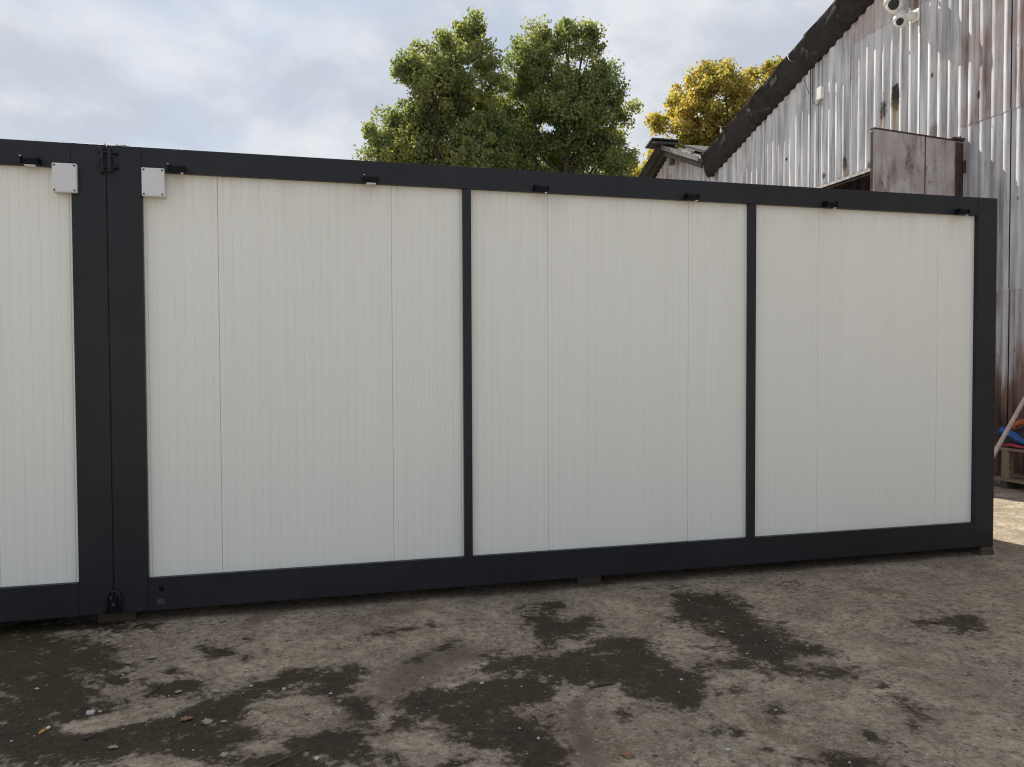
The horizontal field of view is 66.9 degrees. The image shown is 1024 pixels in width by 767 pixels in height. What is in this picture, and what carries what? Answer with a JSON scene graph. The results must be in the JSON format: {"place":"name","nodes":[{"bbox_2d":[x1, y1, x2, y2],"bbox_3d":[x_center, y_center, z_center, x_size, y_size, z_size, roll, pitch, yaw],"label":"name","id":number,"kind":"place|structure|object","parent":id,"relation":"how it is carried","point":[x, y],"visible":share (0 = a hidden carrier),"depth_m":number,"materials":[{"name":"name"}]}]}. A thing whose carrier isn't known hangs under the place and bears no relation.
{"place":"outdoors","nodes":[
{"label":"outdoors","id":0,"kind":"place"},
{"bbox_2d":[0,0,834,173],"label":"sky","id":1,"kind":"structure","parent":0,"point":[299,78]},
{"bbox_2d":[0,479,1023,766],"bbox_3d":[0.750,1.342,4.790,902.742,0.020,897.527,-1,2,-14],"label":"ground","id":2,"kind":"structure","parent":0,"point":[860,625],"depth_m":3.67,"materials":[{"name":"concrete"}]},
{"bbox_2d":[38,726,50,733],"bbox_3d":[-1.881,1.393,3.117,0.011,0.012,0.052,0,2,13],"label":"cigarette end","id":3,"kind":"object","parent":2,"relation":"on","point":[44,730],"visible":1,"depth_m":3.11,"materials":[{"name":"paper"}]},
{"bbox_2d":[85,709,94,714],"bbox_3d":[-1.782,1.393,3.276,0.039,0.023,0.032,-1,2,-14],"label":"stone","id":4,"kind":"object","parent":2,"relation":"on","point":[90,712],"visible":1,"depth_m":3.27,"materials":[{"name":"white stone"}]},
{"bbox_2d":[82,732,102,739],"bbox_3d":[-1.656,1.393,3.063,0.075,0.014,0.021,-1,2,-29],"label":"twig","id":5,"kind":"object","parent":2,"relation":"on","point":[89,736],"visible":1,"depth_m":3.06,"materials":[{"name":"wood"}]},
{"bbox_2d":[98,612,140,622],"bbox_3d":[-2.288,1.327,4.536,0.200,0.078,0.200,-1,2,-14],"label":"packing block","id":6,"kind":"object","parent":2,"relation":"on","point":[116,617],"depth_m":4.44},
{"bbox_2d":[0,139,114,621],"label":"site container","id":7,"kind":"object","parent":6,"relation":"on","point":[56,536],"visible":0.59,"depth_m":4.26,"materials":[{"name":"metal"}]},
{"bbox_2d":[52,163,77,193],"bbox_3d":[-2.433,-1.116,4.228,0.122,0.158,0.069,-1,2,-14],"label":"junction box","id":8,"kind":"object","parent":7,"relation":"attached to","point":[64,178],"visible":1,"depth_m":4.20,"materials":[{"name":"grey plastic"}]},
{"bbox_2d":[106,145,997,612],"bbox_3d":[0.402,-0.075,6.211,6.059,2.610,2.470,-1,2,-14],"label":"site container","id":9,"kind":"object","parent":6,"relation":"on","point":[336,377],"visible":0.98,"depth_m":4.93,"materials":[{"name":"metal"}]},
{"bbox_2d":[97,144,126,173],"bbox_3d":[-2.214,-1.240,4.293,0.142,0.178,0.098,-1,2,-14],"label":"joining clamp","id":10,"kind":"object","parent":9,"relation":"attached to","point":[109,152],"visible":0.85,"depth_m":4.26,"materials":[{"name":"metal"}]},
{"bbox_2d":[105,589,121,613],"bbox_3d":[-2.226,1.217,4.330,0.082,0.134,0.026,-1,2,-14],"label":"joining clamp","id":11,"kind":"object","parent":9,"relation":"attached to","point":[113,604],"visible":1,"depth_m":4.33,"materials":[{"name":"metal"}]},
{"bbox_2d":[141,167,165,198],"bbox_3d":[-2.003,-1.121,4.338,0.119,0.158,0.069,-1,2,-14],"label":"junction box","id":12,"kind":"object","parent":9,"relation":"attached to","point":[153,182],"visible":1,"depth_m":4.31,"materials":[{"name":"grey plastic"}]},
{"bbox_2d":[145,682,162,697],"bbox_3d":[-1.612,1.383,3.502,0.015,0.012,0.148,0,2,4],"label":"twig","id":13,"kind":"object","parent":2,"relation":"on","point":[151,692],"visible":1,"depth_m":3.48,"materials":[{"name":"wood"}]},
{"bbox_2d":[179,715,192,720],"bbox_3d":[-1.349,1.386,3.207,0.052,0.008,0.051,-1,2,-14],"label":"dry leaf","id":14,"kind":"object","parent":2,"relation":"on","point":[185,717],"visible":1,"depth_m":3.21,"materials":[{"name":"brown plant"}]},
{"bbox_2d":[201,718,212,723],"bbox_3d":[-1.252,1.385,3.178,0.052,0.007,0.050,0,2,16],"label":"dry leaf","id":15,"kind":"object","parent":2,"relation":"on","point":[206,721],"visible":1,"depth_m":3.18,"materials":[{"name":"beige plant"}]},
{"bbox_2d":[268,747,308,766],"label":"twig","id":16,"kind":"object","parent":2,"relation":"on","point":[281,760],"visible":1,"depth_m":2.88,"materials":[{"name":"wood"}]},
{"bbox_2d":[352,7,520,169],"bbox_3d":[-2.563,-5.583,25.151,6.027,12.868,4.061,0,2,12],"label":"broadleaf tree","id":17,"kind":"object","parent":2,"relation":"on","point":[472,136],"visible":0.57,"depth_m":24.48,"materials":[{"name":"green plant"}]},
{"bbox_2d":[10,517,1008,766],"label":"grit","id":18,"kind":"object","parent":2,"relation":"on","point":[538,737],"visible":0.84,"depth_m":3.58,"materials":[{"name":"stone"}]},
{"bbox_2d":[487,14,644,176],"bbox_3d":[1.370,-5.782,26.470,5.240,13.167,5.427,-1,2,-35],"label":"broadleaf tree","id":19,"kind":"object","parent":2,"relation":"on","point":[561,106],"visible":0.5,"depth_m":25.52,"materials":[{"name":"green plant"}]},
{"bbox_2d":[570,576,600,584],"bbox_3d":[0.487,1.296,5.277,0.165,0.078,0.230,-1,2,-14],"label":"packing block","id":20,"kind":"object","parent":2,"relation":"on","point":[587,580],"depth_m":5.17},
{"bbox_2d":[589,682,614,687],"bbox_3d":[0.406,1.363,3.516,0.132,0.013,0.024,-1,2,-25],"label":"bark piece","id":21,"kind":"object","parent":2,"relation":"on","point":[600,684],"visible":1,"depth_m":3.51,"materials":[{"name":"brown wood"}]},
{"bbox_2d":[620,749,631,757],"bbox_3d":[0.427,1.385,2.901,0.048,0.009,0.053,0,2,20],"label":"fragment","id":22,"kind":"object","parent":2,"relation":"on","point":[627,753],"visible":1,"depth_m":2.90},
{"bbox_2d":[603,149,652,176],"bbox_3d":[5.468,-4.773,34.274,3.015,10.683,5.543,-1,2,-31],"label":"autumn tree","id":23,"kind":"object","parent":2,"relation":"on","point":[637,168],"visible":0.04,"depth_m":32.68,"materials":[{"name":"yellow plant"}]},
{"bbox_2d":[644,55,784,155],"bbox_3d":[8.958,-6.012,29.752,7.086,13.396,5.662,-1,2,-14],"label":"autumn tree","id":24,"kind":"object","parent":2,"relation":"on","point":[725,80],"visible":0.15,"depth_m":29.32,"materials":[{"name":"yellow plant"}]},
{"bbox_2d":[956,546,993,555],"bbox_3d":[3.549,1.265,5.988,0.121,0.078,0.300,-1,2,-14],"label":"packing block","id":25,"kind":"object","parent":2,"relation":"on","point":[985,550],"depth_m":5.85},
{"bbox_2d":[994,446,1023,488],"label":"wooden pallet","id":26,"kind":"object","parent":2,"relation":"on","point":[1006,478],"visible":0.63,"depth_m":8.92,"materials":[{"name":"wood"}]},
{"bbox_2d":[997,427,1023,444],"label":"blue strap","id":27,"kind":"object","parent":26,"relation":"on","point":[1013,435],"visible":0.76,"depth_m":8.89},
{"bbox_2d":[1011,419,1023,430],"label":"orange strap","id":28,"kind":"object","parent":27,"relation":"on","point":[1017,423],"visible":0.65,"depth_m":8.98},
{"bbox_2d":[1002,443,1023,448],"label":"red cloth","id":29,"kind":"object","parent":26,"relation":"on","point":[1013,445],"visible":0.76,"depth_m":8.86,"materials":[{"name":"red fabric"}]},
{"bbox_2d":[1003,427,1023,447],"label":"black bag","id":30,"kind":"object","parent":26,"relation":"on","point":[1019,432],"visible":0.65,"depth_m":8.92,"materials":[{"name":"black fabric"}]},
{"bbox_2d":[994,396,1023,458],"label":"wooden pole","id":31,"kind":"object","parent":2,"relation":"on","point":[1008,427],"visible":0.54,"depth_m":8.82,"materials":[{"name":"brown wood"}]},
{"bbox_2d":[638,137,722,181],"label":"corrugated shed","id":32,"kind":"structure","parent":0,"point":[667,160],"depth_m":18.03,"materials":[{"name":"metal"}]},
{"bbox_2d":[700,0,1023,478],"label":"corrugated barn","id":33,"kind":"structure","parent":0,"point":[930,101],"depth_m":10.63,"materials":[{"name":"metal"}]},
{"bbox_2d":[812,67,823,105],"bbox_3d":[5.113,-5.088,12.997,0.071,0.835,0.321,-1,2,-14],"label":"wall box","id":34,"kind":"object","parent":33,"relation":"attached to","point":[820,92],"visible":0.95,"depth_m":12.90,"materials":[{"name":"white plastic"}]},
{"bbox_2d":[883,0,905,13],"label":"security camera","id":35,"kind":"object","parent":33,"relation":"attached to","point":[892,6],"visible":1,"depth_m":10.92,"materials":[{"name":"white plastic"}]},
{"bbox_2d":[888,0,899,9],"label":"lens window","id":36,"kind":"structure","parent":35,"relation":"in","point":[893,4],"depth_m":10.90,"materials":[{"name":"black glass"}]},
{"bbox_2d":[893,8,919,27],"bbox_3d":[5.570,-5.194,10.965,0.333,0.300,0.208,0,2,17],"label":"security camera","id":37,"kind":"object","parent":33,"relation":"attached to","point":[902,17],"visible":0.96,"depth_m":10.90,"materials":[{"name":"white plastic"}]},
{"bbox_2d":[896,18,903,25],"bbox_3d":[5.476,-5.108,10.936,0.108,0.105,0.093,1,2,34],"label":"lens window","id":38,"kind":"structure","parent":37,"relation":"in","point":[899,21],"depth_m":10.91,"materials":[{"name":"black glass"}]},
{"bbox_2d":[870,127,965,196],"bbox_3d":[5.201,-1.041,9.908,1.608,4.302,0.108,-1,2,-23],"label":"barn door","id":39,"kind":"structure","parent":33,"relation":"in","point":[900,161],"depth_m":9.82,"materials":[{"name":"wood"}]}
]}

